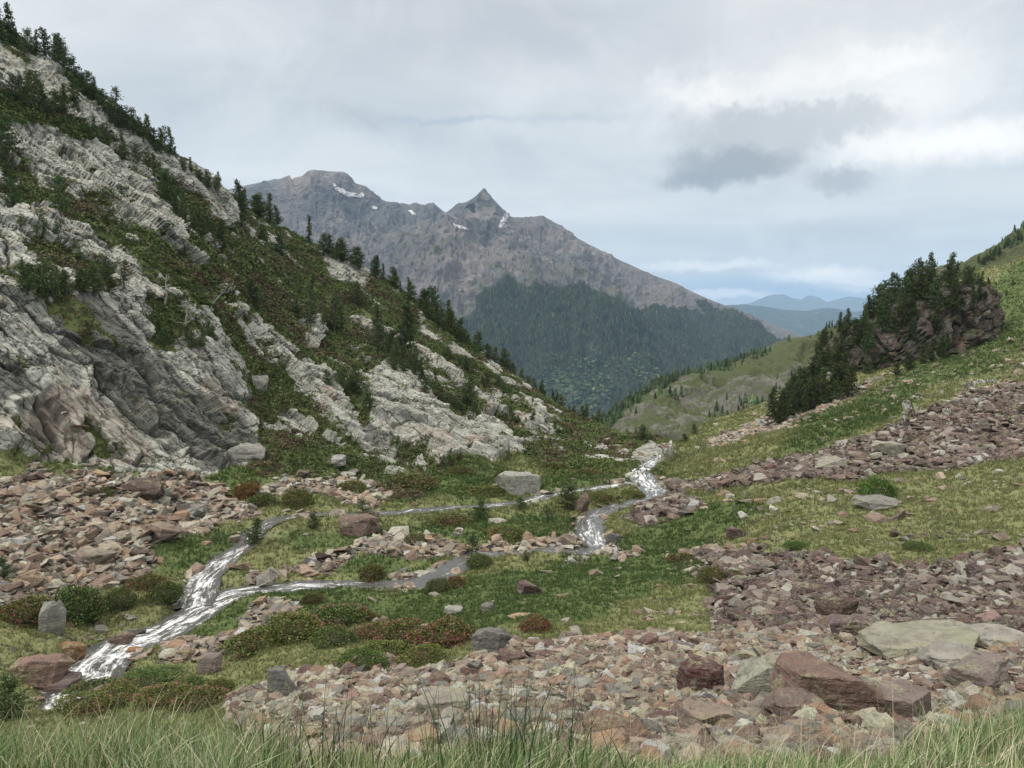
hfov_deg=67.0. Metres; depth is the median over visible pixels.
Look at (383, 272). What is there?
pine tree
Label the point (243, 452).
boulder
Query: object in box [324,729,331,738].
rock
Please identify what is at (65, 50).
pine tree
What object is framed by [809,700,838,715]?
rock
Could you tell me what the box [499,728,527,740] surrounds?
rock
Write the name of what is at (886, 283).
pine tree
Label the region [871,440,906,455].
boulder
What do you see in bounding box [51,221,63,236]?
pine tree
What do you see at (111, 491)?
rhododendron shrub
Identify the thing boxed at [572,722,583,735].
rock
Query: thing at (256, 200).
pine tree
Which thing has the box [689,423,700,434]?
dwarf pine
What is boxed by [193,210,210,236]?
pine tree
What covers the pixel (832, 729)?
rock
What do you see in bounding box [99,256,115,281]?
pine tree
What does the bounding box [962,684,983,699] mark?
rock
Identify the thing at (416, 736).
rock
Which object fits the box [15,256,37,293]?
pine tree
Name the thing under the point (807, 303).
distant range
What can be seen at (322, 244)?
pine tree
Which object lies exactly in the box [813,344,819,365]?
pine tree
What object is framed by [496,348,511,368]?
pine tree
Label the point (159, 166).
pine tree
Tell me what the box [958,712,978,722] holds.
rock
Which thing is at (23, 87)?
pine tree
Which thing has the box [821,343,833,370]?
pine tree
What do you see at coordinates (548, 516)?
dwarf pine
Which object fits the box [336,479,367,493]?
rhododendron shrub
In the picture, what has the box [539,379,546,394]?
pine tree
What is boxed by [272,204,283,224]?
pine tree
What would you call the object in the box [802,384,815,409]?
pine tree
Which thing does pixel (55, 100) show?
pine tree
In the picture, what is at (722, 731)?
rock
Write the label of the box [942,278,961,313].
pine tree
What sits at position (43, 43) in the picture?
pine tree
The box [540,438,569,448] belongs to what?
rhododendron shrub
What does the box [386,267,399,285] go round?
pine tree
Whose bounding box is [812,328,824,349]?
pine tree
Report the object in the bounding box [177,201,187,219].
pine tree
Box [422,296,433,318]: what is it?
pine tree
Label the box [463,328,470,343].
pine tree
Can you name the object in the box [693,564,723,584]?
rhododendron shrub
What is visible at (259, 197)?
pine tree
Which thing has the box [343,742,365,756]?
rock
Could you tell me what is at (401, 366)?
pine tree
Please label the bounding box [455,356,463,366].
pine tree
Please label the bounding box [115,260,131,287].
pine tree
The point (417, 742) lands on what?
rock
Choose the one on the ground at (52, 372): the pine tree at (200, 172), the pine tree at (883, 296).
the pine tree at (200, 172)
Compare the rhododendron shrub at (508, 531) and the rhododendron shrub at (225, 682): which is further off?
the rhododendron shrub at (508, 531)
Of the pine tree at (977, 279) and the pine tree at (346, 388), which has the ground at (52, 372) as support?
the pine tree at (346, 388)
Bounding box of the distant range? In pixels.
[738,294,874,311]
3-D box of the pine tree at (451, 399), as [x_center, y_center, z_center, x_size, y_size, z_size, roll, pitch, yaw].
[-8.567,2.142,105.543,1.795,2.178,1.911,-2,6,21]
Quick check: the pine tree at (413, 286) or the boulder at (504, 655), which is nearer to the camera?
the boulder at (504, 655)
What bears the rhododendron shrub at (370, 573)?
on the ground at (52, 372)
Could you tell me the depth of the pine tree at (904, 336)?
117.79 m
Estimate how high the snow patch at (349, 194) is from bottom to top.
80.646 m
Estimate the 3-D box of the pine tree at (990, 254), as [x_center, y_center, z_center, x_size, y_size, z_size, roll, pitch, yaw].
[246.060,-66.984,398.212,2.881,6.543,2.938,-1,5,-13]
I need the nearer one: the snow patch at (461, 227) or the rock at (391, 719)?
the rock at (391, 719)
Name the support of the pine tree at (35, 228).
on the ground at (52, 372)
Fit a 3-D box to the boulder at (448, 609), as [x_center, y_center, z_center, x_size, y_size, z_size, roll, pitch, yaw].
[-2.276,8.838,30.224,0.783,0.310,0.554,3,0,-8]
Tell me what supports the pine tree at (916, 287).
on the rocky crag
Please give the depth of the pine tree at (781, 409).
97.07 m
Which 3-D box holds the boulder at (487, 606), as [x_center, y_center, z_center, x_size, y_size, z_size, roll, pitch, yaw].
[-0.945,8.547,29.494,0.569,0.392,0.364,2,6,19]
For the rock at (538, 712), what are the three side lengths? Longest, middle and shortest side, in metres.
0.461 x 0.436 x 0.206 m
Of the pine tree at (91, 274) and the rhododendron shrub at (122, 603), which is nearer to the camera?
the rhododendron shrub at (122, 603)
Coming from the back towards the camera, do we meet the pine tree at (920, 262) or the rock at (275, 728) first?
the pine tree at (920, 262)
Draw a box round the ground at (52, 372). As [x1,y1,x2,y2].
[0,30,1023,767]
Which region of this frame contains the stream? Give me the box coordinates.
[36,453,669,709]
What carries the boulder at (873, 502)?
on the ground at (52, 372)
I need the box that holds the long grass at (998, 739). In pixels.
[0,651,1023,767]
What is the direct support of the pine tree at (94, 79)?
on the ground at (52, 372)
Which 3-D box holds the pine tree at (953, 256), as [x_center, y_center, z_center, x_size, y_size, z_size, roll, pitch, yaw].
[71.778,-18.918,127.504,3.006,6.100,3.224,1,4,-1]
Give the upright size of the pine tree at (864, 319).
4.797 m
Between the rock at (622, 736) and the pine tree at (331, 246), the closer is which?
the rock at (622, 736)
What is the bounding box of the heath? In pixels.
[0,26,665,639]
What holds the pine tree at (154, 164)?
on the ground at (52, 372)
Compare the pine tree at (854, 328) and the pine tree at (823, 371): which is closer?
the pine tree at (823, 371)
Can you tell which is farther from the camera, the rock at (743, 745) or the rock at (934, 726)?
the rock at (934, 726)
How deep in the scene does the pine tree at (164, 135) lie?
128.56 m
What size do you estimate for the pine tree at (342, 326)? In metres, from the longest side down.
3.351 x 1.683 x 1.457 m
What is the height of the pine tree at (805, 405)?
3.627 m
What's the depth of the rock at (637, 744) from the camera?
8.09 m
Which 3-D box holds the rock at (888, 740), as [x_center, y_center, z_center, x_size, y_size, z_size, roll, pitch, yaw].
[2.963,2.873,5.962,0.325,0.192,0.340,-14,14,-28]
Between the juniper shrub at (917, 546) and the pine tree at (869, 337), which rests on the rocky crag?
the pine tree at (869, 337)
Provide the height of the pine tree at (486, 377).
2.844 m
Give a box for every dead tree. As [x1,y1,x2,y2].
[160,274,175,305]
[173,299,194,338]
[212,284,228,304]
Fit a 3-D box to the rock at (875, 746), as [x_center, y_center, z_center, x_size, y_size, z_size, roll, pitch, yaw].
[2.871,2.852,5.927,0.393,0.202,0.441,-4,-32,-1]
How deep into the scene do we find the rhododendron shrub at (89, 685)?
25.06 m
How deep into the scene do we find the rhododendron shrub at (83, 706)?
21.13 m
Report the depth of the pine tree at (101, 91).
116.03 m
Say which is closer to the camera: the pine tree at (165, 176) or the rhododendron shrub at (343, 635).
the rhododendron shrub at (343, 635)
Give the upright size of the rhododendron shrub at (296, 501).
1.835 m
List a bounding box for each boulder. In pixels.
[8,653,79,688]
[37,671,84,693]
[38,600,66,634]
[60,641,86,660]
[76,547,116,564]
[107,632,136,644]
[119,478,164,500]
[120,628,145,634]
[126,646,139,652]
[145,521,185,541]
[196,652,222,674]
[228,443,265,462]
[252,374,268,392]
[267,665,297,696]
[327,454,345,466]
[338,513,379,537]
[415,686,471,714]
[444,605,462,614]
[471,627,514,652]
[480,602,493,611]
[494,471,540,495]
[498,648,525,663]
[517,579,542,594]
[569,486,590,512]
[582,707,651,736]
[606,532,620,543]
[676,658,724,690]
[679,695,736,727]
[726,526,746,539]
[731,644,772,694]
[761,651,790,668]
[762,464,775,469]
[763,686,824,716]
[770,651,893,716]
[815,451,846,468]
[815,596,858,615]
[829,614,881,635]
[851,494,897,510]
[857,617,979,659]
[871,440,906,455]
[877,679,931,717]
[916,641,974,669]
[941,650,1009,690]
[960,622,1023,646]
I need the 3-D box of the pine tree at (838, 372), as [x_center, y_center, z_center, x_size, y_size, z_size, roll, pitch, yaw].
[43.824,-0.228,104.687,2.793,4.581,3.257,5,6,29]
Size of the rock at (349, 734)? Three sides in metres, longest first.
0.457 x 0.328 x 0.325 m
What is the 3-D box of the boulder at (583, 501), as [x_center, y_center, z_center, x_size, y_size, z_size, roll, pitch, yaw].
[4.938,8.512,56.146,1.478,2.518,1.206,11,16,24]
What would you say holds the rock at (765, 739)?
on the ground at (52, 372)
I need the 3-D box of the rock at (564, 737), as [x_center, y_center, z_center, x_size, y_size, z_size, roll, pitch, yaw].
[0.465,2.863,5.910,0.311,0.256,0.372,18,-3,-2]
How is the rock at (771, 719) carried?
on the ground at (52, 372)
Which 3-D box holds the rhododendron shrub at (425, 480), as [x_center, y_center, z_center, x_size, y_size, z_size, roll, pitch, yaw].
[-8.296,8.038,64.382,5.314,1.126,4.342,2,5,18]
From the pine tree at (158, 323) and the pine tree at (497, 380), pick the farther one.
the pine tree at (497, 380)
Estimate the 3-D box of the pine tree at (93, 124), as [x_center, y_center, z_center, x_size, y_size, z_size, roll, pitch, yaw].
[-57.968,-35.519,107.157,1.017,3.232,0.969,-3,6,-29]
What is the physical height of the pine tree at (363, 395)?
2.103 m
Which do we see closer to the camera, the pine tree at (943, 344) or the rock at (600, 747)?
the rock at (600, 747)
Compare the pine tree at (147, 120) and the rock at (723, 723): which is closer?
the rock at (723, 723)
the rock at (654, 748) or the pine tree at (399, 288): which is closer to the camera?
the rock at (654, 748)
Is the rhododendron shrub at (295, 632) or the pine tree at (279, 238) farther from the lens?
the pine tree at (279, 238)
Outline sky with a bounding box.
[0,0,1023,304]
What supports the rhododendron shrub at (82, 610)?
on the ground at (52, 372)
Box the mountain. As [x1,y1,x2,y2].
[227,170,802,416]
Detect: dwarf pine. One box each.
[0,555,14,577]
[0,670,36,720]
[241,516,266,544]
[304,512,322,529]
[352,499,374,514]
[460,531,482,555]
[471,499,490,520]
[508,412,519,422]
[513,496,529,508]
[520,550,530,560]
[540,504,555,521]
[552,483,579,510]
[635,424,650,439]
[678,433,691,441]
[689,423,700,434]
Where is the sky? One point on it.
(727, 152)
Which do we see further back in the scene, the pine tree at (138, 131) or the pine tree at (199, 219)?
the pine tree at (138, 131)
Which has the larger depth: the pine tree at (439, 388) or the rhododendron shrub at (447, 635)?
the pine tree at (439, 388)
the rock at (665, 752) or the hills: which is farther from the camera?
the hills
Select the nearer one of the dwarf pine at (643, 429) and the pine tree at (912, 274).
the dwarf pine at (643, 429)
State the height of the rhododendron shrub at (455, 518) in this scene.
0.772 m
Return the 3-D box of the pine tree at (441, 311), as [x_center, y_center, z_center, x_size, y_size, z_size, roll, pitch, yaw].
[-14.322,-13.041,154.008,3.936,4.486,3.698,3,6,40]
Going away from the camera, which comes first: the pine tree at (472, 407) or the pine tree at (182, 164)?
the pine tree at (472, 407)
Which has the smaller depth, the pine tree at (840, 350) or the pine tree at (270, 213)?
the pine tree at (840, 350)
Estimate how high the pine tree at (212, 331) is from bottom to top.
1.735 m
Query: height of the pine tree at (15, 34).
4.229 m
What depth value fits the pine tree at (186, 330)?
68.24 m
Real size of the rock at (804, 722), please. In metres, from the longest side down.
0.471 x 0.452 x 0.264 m
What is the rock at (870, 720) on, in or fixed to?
on the ground at (52, 372)
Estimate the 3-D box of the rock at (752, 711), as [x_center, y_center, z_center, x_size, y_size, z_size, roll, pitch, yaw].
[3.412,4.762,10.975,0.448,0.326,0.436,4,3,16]
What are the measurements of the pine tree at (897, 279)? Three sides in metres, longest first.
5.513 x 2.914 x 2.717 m
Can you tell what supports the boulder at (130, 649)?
on the ground at (52, 372)
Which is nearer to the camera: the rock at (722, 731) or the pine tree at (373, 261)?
the rock at (722, 731)
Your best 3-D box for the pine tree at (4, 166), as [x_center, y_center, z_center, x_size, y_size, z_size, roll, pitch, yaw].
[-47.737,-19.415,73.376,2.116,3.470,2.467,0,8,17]
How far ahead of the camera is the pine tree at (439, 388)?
105.80 m
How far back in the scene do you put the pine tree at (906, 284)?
121.86 m
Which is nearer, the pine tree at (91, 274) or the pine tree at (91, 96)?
the pine tree at (91, 274)
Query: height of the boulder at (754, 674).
1.002 m
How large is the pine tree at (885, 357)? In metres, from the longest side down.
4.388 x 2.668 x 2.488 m
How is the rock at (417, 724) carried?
on the ground at (52, 372)
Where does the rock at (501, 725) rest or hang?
on the ground at (52, 372)
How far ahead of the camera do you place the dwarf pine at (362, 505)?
51.86 m
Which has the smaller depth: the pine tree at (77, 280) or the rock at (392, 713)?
the rock at (392, 713)
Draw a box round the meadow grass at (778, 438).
[0,34,1023,764]
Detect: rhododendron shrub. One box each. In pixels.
[0,594,64,626]
[49,688,115,718]
[50,583,111,625]
[57,676,116,695]
[89,486,115,497]
[91,678,141,708]
[103,584,140,613]
[115,663,192,682]
[116,666,178,698]
[121,573,169,591]
[125,681,196,711]
[138,580,184,605]
[166,684,233,713]
[169,674,211,695]
[203,677,235,694]
[213,623,276,657]
[230,482,262,499]
[244,479,259,488]
[247,492,279,507]
[259,610,333,646]
[278,488,317,509]
[299,592,325,604]
[309,624,359,649]
[311,602,369,627]
[335,644,389,670]
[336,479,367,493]
[348,608,376,623]
[351,619,397,641]
[355,639,415,661]
[358,562,385,582]
[371,617,424,646]
[378,472,439,489]
[393,641,447,667]
[402,531,436,544]
[405,615,476,649]
[422,576,452,595]
[423,512,472,527]
[448,465,475,475]
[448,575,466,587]
[465,552,493,569]
[467,485,507,497]
[484,523,525,539]
[493,467,506,478]
[516,613,552,633]
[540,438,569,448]
[540,460,571,469]
[575,467,603,475]
[588,490,617,503]
[619,489,645,498]
[664,552,695,563]
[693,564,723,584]
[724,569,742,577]
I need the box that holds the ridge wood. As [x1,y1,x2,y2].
[599,346,770,423]
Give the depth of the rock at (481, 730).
9.28 m
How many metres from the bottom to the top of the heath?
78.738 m
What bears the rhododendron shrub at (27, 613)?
on the ground at (52, 372)
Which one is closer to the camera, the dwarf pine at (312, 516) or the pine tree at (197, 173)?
the dwarf pine at (312, 516)
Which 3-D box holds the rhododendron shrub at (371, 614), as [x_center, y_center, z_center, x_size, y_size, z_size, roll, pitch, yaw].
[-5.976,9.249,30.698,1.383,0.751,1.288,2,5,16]
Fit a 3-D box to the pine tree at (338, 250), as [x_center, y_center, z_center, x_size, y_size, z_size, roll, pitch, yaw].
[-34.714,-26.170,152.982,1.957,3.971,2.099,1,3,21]
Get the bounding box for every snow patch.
[332,183,363,197]
[453,223,468,229]
[498,212,509,227]
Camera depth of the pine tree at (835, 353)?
119.87 m
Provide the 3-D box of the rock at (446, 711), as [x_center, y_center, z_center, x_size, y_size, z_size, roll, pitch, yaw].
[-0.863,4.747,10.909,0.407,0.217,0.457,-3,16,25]
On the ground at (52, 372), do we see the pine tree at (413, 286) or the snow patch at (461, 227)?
the pine tree at (413, 286)
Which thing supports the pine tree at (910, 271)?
on the rocky crag
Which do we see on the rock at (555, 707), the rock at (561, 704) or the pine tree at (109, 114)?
the rock at (561, 704)
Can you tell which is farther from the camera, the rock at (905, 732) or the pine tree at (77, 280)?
the pine tree at (77, 280)
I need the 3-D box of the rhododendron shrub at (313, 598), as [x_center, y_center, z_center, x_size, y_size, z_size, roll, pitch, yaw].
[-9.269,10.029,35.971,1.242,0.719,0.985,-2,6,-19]
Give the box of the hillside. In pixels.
[602,220,1023,440]
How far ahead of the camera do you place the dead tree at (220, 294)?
80.43 m
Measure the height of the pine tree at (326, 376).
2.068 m
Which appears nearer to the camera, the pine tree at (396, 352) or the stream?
the stream
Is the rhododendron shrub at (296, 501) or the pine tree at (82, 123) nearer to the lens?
the rhododendron shrub at (296, 501)
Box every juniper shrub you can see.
[780,540,807,550]
[856,474,897,497]
[901,539,934,551]
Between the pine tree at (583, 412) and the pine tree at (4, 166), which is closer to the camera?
the pine tree at (4, 166)
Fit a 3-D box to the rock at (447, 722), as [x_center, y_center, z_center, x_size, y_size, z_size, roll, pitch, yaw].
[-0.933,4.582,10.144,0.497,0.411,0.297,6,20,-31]
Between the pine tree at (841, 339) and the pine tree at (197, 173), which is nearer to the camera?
the pine tree at (841, 339)
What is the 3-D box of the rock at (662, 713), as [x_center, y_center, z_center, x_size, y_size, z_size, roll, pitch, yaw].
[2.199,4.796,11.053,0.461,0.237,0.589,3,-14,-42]
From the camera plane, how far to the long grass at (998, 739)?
3.82 m
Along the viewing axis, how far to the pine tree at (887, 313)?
119.77 m
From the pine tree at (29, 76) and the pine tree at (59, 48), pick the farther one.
the pine tree at (59, 48)
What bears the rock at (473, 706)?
on the ground at (52, 372)
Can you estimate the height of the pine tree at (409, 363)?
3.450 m
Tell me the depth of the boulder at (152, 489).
50.59 m
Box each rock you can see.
[248,723,291,742]
[256,732,281,751]
[298,745,317,756]
[301,726,321,742]
[315,742,339,755]
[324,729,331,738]
[328,721,348,734]
[333,730,361,742]
[335,738,356,749]
[339,714,367,727]
[341,722,363,733]
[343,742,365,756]
[357,734,385,751]
[373,726,403,736]
[379,710,406,725]
[380,716,406,728]
[381,734,407,757]
[384,739,423,758]
[402,733,430,750]
[403,714,430,728]
[403,720,437,731]
[404,723,437,750]
[406,716,423,723]
[426,718,451,728]
[427,706,444,717]
[436,742,455,751]
[439,707,458,717]
[441,718,475,743]
[449,712,465,726]
[452,728,471,756]
[470,702,490,711]
[470,703,497,727]
[474,726,499,737]
[495,717,520,732]
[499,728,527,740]
[501,708,530,726]
[521,732,555,749]
[523,707,551,720]
[528,722,547,733]
[543,700,559,709]
[545,703,567,713]
[546,720,558,732]
[554,702,566,708]
[554,707,576,723]
[558,733,584,751]
[559,700,579,719]
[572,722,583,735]
[576,742,609,755]
[591,728,632,758]
[621,743,640,759]
[629,736,647,742]
[634,740,643,747]
[635,744,668,764]
[640,718,670,734]
[640,739,669,760]
[642,735,658,738]
[644,710,675,717]
[660,732,687,746]
[664,731,698,758]
[672,699,684,711]
[681,748,702,764]
[686,720,704,735]
[686,742,703,763]
[691,723,712,726]
[695,723,715,747]
[698,727,711,734]
[703,736,730,764]
[711,725,732,737]
[715,718,739,727]
[716,734,749,743]
[719,740,765,760]
[724,724,733,729]
[731,710,755,724]
[732,724,760,740]
[734,718,752,725]
[737,710,750,715]
[739,706,760,717]
[745,742,777,753]
[749,735,762,744]
[760,707,771,716]
[760,724,795,735]
[762,733,785,746]
[766,714,782,726]
[779,741,801,752]
[781,734,805,738]
[781,747,798,761]
[782,715,800,723]
[782,717,816,725]
[783,721,799,731]
[784,732,809,742]
[793,704,818,720]
[802,722,820,733]
[802,739,834,759]
[805,734,836,746]
[807,741,830,762]
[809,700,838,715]
[816,724,843,742]
[816,735,831,746]
[821,745,841,754]
[828,723,849,739]
[838,732,870,742]
[838,740,844,750]
[841,740,865,759]
[852,707,876,719]
[861,741,911,760]
[862,736,883,744]
[863,711,894,730]
[874,737,897,744]
[878,725,892,735]
[891,728,911,739]
[892,717,913,722]
[894,719,921,733]
[923,722,947,733]
[933,713,959,724]
[941,690,964,705]
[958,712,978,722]
[960,693,994,711]
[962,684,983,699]
[982,703,1005,714]
[997,695,1023,701]
[1004,699,1023,714]
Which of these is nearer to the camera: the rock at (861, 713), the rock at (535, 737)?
the rock at (535, 737)
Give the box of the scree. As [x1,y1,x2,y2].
[0,32,1023,765]
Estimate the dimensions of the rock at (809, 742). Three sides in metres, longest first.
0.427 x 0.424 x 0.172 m
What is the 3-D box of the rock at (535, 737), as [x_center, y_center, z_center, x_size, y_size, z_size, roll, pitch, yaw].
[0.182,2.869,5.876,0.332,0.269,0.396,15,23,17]
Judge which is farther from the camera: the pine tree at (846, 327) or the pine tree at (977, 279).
the pine tree at (846, 327)
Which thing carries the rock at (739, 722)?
on the ground at (52, 372)
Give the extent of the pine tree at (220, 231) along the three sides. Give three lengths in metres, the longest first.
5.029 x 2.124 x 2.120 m
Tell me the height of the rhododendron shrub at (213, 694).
0.580 m
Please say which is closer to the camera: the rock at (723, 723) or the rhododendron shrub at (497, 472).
the rock at (723, 723)
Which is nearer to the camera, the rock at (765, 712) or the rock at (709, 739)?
the rock at (709, 739)
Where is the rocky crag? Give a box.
[798,281,1005,375]
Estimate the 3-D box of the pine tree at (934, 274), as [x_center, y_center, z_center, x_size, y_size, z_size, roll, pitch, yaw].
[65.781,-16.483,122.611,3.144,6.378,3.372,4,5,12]
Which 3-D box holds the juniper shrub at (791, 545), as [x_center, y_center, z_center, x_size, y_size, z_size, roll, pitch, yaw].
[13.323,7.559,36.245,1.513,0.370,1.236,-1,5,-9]
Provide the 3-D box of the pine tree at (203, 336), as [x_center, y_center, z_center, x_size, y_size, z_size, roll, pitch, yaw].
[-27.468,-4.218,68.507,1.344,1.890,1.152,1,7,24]
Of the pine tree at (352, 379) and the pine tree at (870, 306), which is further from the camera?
the pine tree at (870, 306)
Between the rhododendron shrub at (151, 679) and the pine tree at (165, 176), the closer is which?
the rhododendron shrub at (151, 679)
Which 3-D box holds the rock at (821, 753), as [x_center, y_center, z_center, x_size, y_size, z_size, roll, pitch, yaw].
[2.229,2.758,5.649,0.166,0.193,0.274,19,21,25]
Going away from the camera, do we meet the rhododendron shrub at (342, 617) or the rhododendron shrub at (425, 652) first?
the rhododendron shrub at (425, 652)
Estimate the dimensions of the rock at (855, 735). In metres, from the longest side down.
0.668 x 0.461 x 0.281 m
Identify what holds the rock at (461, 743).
on the ground at (52, 372)
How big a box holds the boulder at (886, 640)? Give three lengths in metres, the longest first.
2.506 x 1.774 x 0.464 m
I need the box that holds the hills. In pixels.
[726,305,870,336]
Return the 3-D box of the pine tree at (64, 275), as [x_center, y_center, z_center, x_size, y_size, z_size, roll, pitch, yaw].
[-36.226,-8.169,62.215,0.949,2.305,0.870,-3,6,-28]
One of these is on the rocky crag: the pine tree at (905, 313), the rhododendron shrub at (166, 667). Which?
the pine tree at (905, 313)
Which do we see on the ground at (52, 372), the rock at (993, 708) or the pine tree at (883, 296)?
the rock at (993, 708)
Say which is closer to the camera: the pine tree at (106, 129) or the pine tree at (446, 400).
the pine tree at (446, 400)
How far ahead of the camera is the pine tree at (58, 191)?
71.97 m
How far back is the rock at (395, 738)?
8.57 m
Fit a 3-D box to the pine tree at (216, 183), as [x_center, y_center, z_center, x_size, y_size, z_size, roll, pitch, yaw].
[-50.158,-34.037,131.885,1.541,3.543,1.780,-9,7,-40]
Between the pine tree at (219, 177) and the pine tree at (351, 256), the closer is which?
the pine tree at (219, 177)
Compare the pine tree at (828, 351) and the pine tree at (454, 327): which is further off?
the pine tree at (454, 327)
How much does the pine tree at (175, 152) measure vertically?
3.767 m
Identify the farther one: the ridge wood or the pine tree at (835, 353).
the ridge wood
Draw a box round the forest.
[302,216,787,419]
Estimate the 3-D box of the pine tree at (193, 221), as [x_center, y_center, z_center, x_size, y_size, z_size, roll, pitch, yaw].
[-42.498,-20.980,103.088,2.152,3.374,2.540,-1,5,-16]
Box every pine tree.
[0,2,17,42]
[0,9,7,39]
[0,113,23,150]
[0,140,21,170]
[0,161,22,192]
[2,73,20,97]
[3,178,24,207]
[9,21,21,45]
[10,73,32,102]
[14,27,38,54]
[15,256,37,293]
[15,262,37,302]
[17,213,26,227]
[19,82,37,108]
[22,69,50,103]
[31,258,63,299]
[32,26,54,55]
[32,263,44,297]
[33,225,41,238]
[36,208,51,237]
[38,84,55,114]
[44,32,71,63]
[44,174,71,220]
[47,89,67,110]
[51,38,71,66]
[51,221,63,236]
[54,269,75,296]
[57,268,66,292]
[58,55,82,81]
[59,83,71,112]
[65,71,81,103]
[70,266,83,295]
[75,71,89,93]
[75,268,87,294]
[76,70,95,95]
[79,117,85,131]
[82,262,109,294]
[83,123,93,139]
[85,84,99,102]
[89,76,97,95]
[91,115,96,133]
[92,88,112,113]
[96,264,109,285]
[97,125,112,145]
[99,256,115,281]
[104,86,124,117]
[105,128,110,146]
[106,103,116,122]
[111,103,130,129]
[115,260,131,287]
[116,129,125,158]
[119,105,135,134]
[120,141,130,155]
[123,107,140,134]
[131,143,142,164]
[132,116,145,136]
[140,120,148,141]
[142,148,152,170]
[142,315,158,336]
[145,115,154,145]
[145,127,164,151]
[151,153,159,176]
[152,162,161,178]
[152,168,187,203]
[154,327,173,346]
[156,318,161,331]
[157,127,164,152]
[161,125,175,153]
[166,126,174,156]
[167,324,176,343]
[170,191,180,214]
[173,146,178,160]
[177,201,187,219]
[178,156,185,170]
[181,324,190,338]
[182,204,191,222]
[183,328,199,348]
[186,214,201,235]
[188,157,194,172]
[193,165,200,178]
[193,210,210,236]
[195,169,204,182]
[196,326,208,346]
[201,212,217,236]
[201,319,215,335]
[202,170,213,187]
[207,325,219,341]
[214,174,221,194]
[215,218,229,248]
[217,171,221,185]
[232,178,248,209]
[240,190,246,211]
[244,275,264,308]
[247,195,264,216]
[249,192,267,217]
[252,195,259,211]
[254,224,266,239]
[263,192,275,223]
[263,228,268,241]
[271,233,287,254]
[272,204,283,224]
[289,296,302,314]
[300,305,318,323]
[304,215,312,242]
[307,272,318,307]
[315,232,330,255]
[319,306,332,326]
[319,313,326,328]
[322,369,335,384]
[324,288,347,332]
[325,235,334,256]
[330,240,339,259]
[332,243,341,258]
[333,366,349,387]
[334,237,350,261]
[335,370,351,392]
[337,314,346,328]
[344,374,357,391]
[346,247,360,263]
[347,280,369,305]
[347,361,364,389]
[351,246,365,269]
[359,388,370,404]
[362,390,376,411]
[367,321,385,350]
[369,255,381,273]
[370,303,387,338]
[371,255,379,275]
[380,264,385,279]
[384,329,396,357]
[384,339,401,363]
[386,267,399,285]
[387,299,419,355]
[390,348,398,369]
[391,268,399,288]
[397,346,408,372]
[398,281,401,295]
[405,281,417,300]
[405,349,415,369]
[406,277,410,296]
[410,347,420,374]
[412,345,424,372]
[414,288,429,312]
[416,357,425,380]
[417,289,430,306]
[418,375,433,393]
[421,284,445,314]
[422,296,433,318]
[431,307,445,323]
[431,368,438,391]
[432,382,443,397]
[433,301,442,327]
[440,306,453,329]
[440,392,452,403]
[442,311,457,334]
[442,392,455,404]
[443,299,454,322]
[451,320,466,337]
[455,317,466,341]
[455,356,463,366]
[455,374,479,403]
[456,401,466,413]
[462,356,471,369]
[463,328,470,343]
[469,400,478,412]
[471,331,484,353]
[474,340,479,351]
[480,374,485,386]
[483,371,490,385]
[484,343,493,359]
[491,346,498,362]
[493,375,501,386]
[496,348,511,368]
[499,380,507,393]
[509,362,516,374]
[518,368,526,378]
[524,375,532,383]
[529,411,536,420]
[531,377,538,389]
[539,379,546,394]
[556,394,566,405]
[580,406,586,416]
[584,403,588,416]
[592,410,603,421]
[764,385,785,420]
[770,388,794,421]
[773,396,788,423]
[785,385,796,413]
[786,374,797,396]
[787,393,799,416]
[790,378,803,411]
[791,365,807,386]
[798,375,827,409]
[798,388,809,412]
[801,355,817,377]
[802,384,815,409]
[806,361,820,378]
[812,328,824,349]
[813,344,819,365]
[813,354,822,375]
[814,366,828,395]
[815,349,826,372]
[817,377,833,400]
[821,326,828,346]
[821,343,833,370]
[826,379,844,401]
[827,366,844,395]
[828,362,839,391]
[829,355,836,373]
[831,343,840,363]
[833,345,843,365]
[836,312,843,330]
[837,360,846,387]
[838,325,846,339]
[838,362,861,396]
[839,336,844,353]
[841,336,857,357]
[842,317,849,335]
[844,308,852,326]
[846,317,867,342]
[849,314,874,342]
[857,359,873,374]
[858,338,870,362]
[860,307,869,329]
[860,320,877,348]
[863,284,893,314]
[864,295,875,317]
[871,279,896,306]
[874,300,889,324]
[875,292,888,315]
[877,298,891,332]
[878,340,890,362]
[885,271,900,304]
[887,314,903,334]
[890,362,901,375]
[892,273,902,298]
[895,270,912,302]
[895,287,908,315]
[895,297,919,327]
[896,335,905,355]
[897,277,913,308]
[900,266,916,288]
[901,349,916,369]
[904,316,921,341]
[907,296,921,320]
[908,266,935,301]
[908,269,914,292]
[910,256,928,282]
[916,343,929,363]
[920,261,938,298]
[922,275,951,309]
[923,251,935,283]
[924,337,941,360]
[929,304,944,333]
[936,336,947,359]
[938,251,956,280]
[942,257,964,291]
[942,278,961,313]
[943,332,951,357]
[950,294,965,324]
[953,261,961,279]
[957,264,976,285]
[961,268,970,283]
[968,297,977,316]
[970,281,978,299]
[974,272,980,284]
[977,271,984,286]
[977,284,983,300]
[987,248,992,258]
[1013,228,1023,238]
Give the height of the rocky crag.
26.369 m
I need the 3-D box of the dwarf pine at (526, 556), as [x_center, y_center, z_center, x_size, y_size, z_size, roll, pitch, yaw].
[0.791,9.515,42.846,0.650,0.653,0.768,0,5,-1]
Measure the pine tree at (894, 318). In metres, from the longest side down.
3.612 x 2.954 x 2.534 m
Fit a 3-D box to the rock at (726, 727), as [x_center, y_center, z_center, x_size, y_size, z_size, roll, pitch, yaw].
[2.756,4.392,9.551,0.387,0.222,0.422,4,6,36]
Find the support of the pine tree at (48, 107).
on the ground at (52, 372)
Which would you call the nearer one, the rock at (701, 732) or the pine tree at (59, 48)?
the rock at (701, 732)
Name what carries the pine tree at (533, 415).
on the ground at (52, 372)

